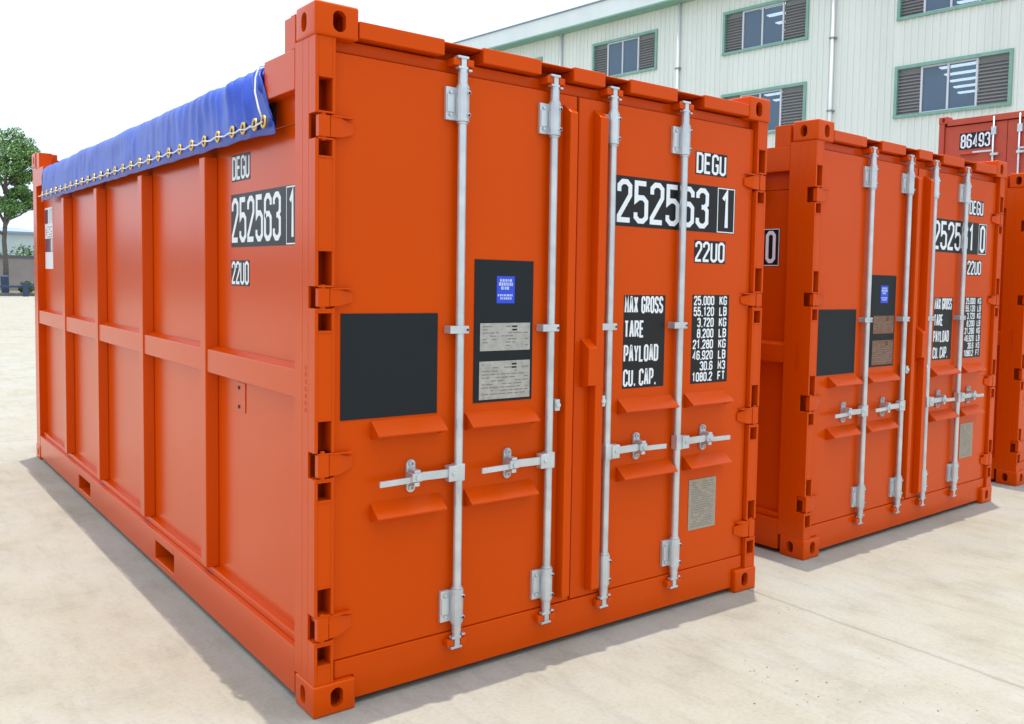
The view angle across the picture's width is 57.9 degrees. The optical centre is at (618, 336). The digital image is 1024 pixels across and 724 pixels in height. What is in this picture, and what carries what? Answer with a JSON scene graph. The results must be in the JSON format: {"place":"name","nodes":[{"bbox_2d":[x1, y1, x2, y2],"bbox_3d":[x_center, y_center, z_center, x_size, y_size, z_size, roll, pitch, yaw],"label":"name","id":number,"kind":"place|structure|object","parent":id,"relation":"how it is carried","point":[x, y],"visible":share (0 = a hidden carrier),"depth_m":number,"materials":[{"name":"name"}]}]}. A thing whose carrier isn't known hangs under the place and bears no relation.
{"place":"outdoors","nodes":[
{"label":"outdoors","id":0,"kind":"place"},
{"bbox_2d":[0,227,33,255],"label":"warehouse","id":1,"kind":"structure","parent":0,"point":[22,236],"depth_m":101.95,"materials":[{"name":"white"}]},
{"bbox_2d":[0,255,34,290],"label":"boundary wall","id":2,"kind":"structure","parent":0,"point":[21,268],"depth_m":60.80,"materials":[{"name":"grey concrete"}]},
{"bbox_2d":[0,290,34,292],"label":"verge","id":3,"kind":"structure","parent":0,"point":[13,291],"depth_m":57.63,"materials":[{"name":"soil"}]},
{"bbox_2d":[0,275,8,292],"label":"waste bin","id":4,"kind":"object","parent":3,"relation":"on","point":[4,279],"visible":0.89,"depth_m":52.59,"materials":[{"name":"blue metal"}]},
{"bbox_2d":[0,126,40,292],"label":"broadleaf tree","id":5,"kind":"object","parent":3,"relation":"on","point":[18,175],"visible":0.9,"depth_m":53.03,"materials":[{"name":"green plant"}]},
{"bbox_2d":[18,281,34,292],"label":"shrub","id":6,"kind":"object","parent":3,"relation":"on","point":[30,289],"visible":0.38,"depth_m":54.24,"materials":[{"name":"green plant"}]},
{"bbox_2d":[0,0,598,230],"label":"sky","id":7,"kind":"structure","parent":0,"point":[75,75],"materials":[{"name":"white"}]},
{"bbox_2d":[0,296,1023,723],"bbox_3d":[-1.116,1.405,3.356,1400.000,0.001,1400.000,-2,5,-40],"label":"ground","id":8,"kind":"structure","parent":0,"point":[104,618],"depth_m":4.11,"materials":[{"name":"concrete"}]},
{"bbox_2d":[0,243,33,255],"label":"hedgerow","id":9,"kind":"object","parent":8,"relation":"on","point":[28,252],"visible":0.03,"depth_m":67.12,"materials":[{"name":"green plant"}]},
{"bbox_2d":[0,282,34,296],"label":"barrier rail","id":10,"kind":"object","parent":8,"relation":"on","point":[25,287],"visible":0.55,"depth_m":51.88,"materials":[{"name":"blue metal"}]},
{"bbox_2d":[32,0,769,718],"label":"shipping container","id":11,"kind":"object","parent":8,"relation":"on","point":[382,358],"visible":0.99,"depth_m":3.97,"materials":[{"name":"orange metal"}]},
{"bbox_2d":[38,64,275,201],"bbox_3d":[-2.087,-1.131,6.282,2.498,0.333,5.240,-2,5,-40],"label":"tarpaulin","id":12,"kind":"object","parent":11,"relation":"on","point":[235,111],"visible":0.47,"depth_m":4.50,"materials":[{"name":"blue fabric"}]},
{"bbox_2d":[315,52,577,659],"bbox_3d":[-0.641,0.084,3.689,1.182,2.242,0.112,-2,5,-40],"label":"door","id":13,"kind":"structure","parent":11,"relation":"in","point":[396,152],"depth_m":3.64,"materials":[{"name":"orange paint"}]},
{"bbox_2d":[568,97,765,598],"bbox_3d":[0.274,0.057,4.470,1.224,2.242,0.112,-2,5,-40],"label":"door","id":14,"kind":"structure","parent":11,"relation":"in","point":[645,259],"depth_m":4.38,"materials":[{"name":"orange paint"}]},
{"bbox_2d":[714,606,977,723],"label":"debris","id":15,"kind":"object","parent":8,"relation":"on","point":[827,682],"visible":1,"depth_m":3.77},
{"bbox_2d":[750,119,1006,559],"bbox_3d":[-0.025,-0.173,8.383,2.438,2.591,6.096,-2,5,-43],"label":"shipping container","id":16,"kind":"object","parent":8,"relation":"on","point":[880,293],"visible":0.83,"depth_m":5.82,"materials":[{"name":"orange metal"}]},
{"bbox_2d":[802,150,921,524],"bbox_3d":[1.554,0.006,5.781,1.182,2.242,0.112,-2,5,-43],"label":"door","id":17,"kind":"structure","parent":16,"relation":"in","point":[845,203],"depth_m":5.75,"materials":[{"name":"orange paint"}]},
{"bbox_2d":[904,168,1002,498],"bbox_3d":[2.437,-0.023,6.598,1.224,2.242,0.112,-2,5,-43],"label":"door","id":18,"kind":"structure","parent":16,"relation":"in","point":[947,270],"depth_m":6.54,"materials":[{"name":"orange paint"}]},
{"bbox_2d":[991,173,1023,485],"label":"shipping container","id":19,"kind":"object","parent":8,"relation":"on","point":[1007,464],"visible":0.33,"depth_m":7.63,"materials":[{"name":"orange metal"}]},
{"bbox_2d":[1014,296,1023,460],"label":"door","id":20,"kind":"structure","parent":19,"relation":"in","point":[1018,446],"depth_m":7.67,"materials":[{"name":"orange paint"}]},
{"bbox_2d":[453,0,1023,153],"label":"factory building","id":21,"kind":"structure","parent":0,"point":[908,73],"depth_m":29.19,"materials":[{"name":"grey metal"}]},
{"bbox_2d":[592,29,657,77],"bbox_3d":[0.228,-10.780,35.289,0.175,1.480,3.490,-2,5,-45],"label":"window","id":22,"kind":"structure","parent":21,"relation":"in","point":[635,53],"depth_m":35.21,"materials":[{"name":"green paint"}]},
{"bbox_2d":[721,81,806,133],"bbox_3d":[4.829,-7.554,30.808,0.175,1.530,3.490,-2,5,-45],"label":"window","id":23,"kind":"structure","parent":21,"relation":"in","point":[792,96],"depth_m":30.24,"materials":[{"name":"green paint"}]},
{"bbox_2d":[721,0,809,55],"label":"window","id":24,"kind":"structure","parent":21,"relation":"in","point":[775,22],"depth_m":30.65,"materials":[{"name":"green paint"}]},
{"bbox_2d":[896,0,1002,20],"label":"window","id":25,"kind":"structure","parent":21,"relation":"in","point":[906,9],"depth_m":26.58,"materials":[{"name":"green paint"}]},
{"bbox_2d":[892,48,1013,118],"bbox_3d":[9.493,-7.167,26.154,0.175,1.530,3.490,-2,5,-45],"label":"window","id":26,"kind":"structure","parent":21,"relation":"in","point":[980,80],"depth_m":26.10,"materials":[{"name":"green paint"}]},
{"bbox_3d":[8.561,-0.202,17.121,6.058,1.980,2.438,-2,5,-40],"label":"shipping container","id":27,"kind":"object","parent":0,"visible":0},
{"bbox_2d":[938,111,1023,175],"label":"shipping container","id":28,"kind":"object","parent":27,"relation":"on","point":[996,137],"visible":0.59,"depth_m":15.24,"materials":[{"name":"red metal"}]},
{"bbox_2d":[944,120,1007,161],"bbox_3d":[5.971,-2.462,15.458,0.120,2.225,1.104,-2,5,-40],"label":"door","id":29,"kind":"structure","parent":28,"relation":"in","point":[952,134],"depth_m":15.37,"materials":[{"name":"red paint"}]},
{"bbox_2d":[1006,118,1023,175],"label":"door","id":30,"kind":"structure","parent":28,"relation":"in","point":[1012,141],"depth_m":14.91,"materials":[{"name":"red paint"}]}
]}

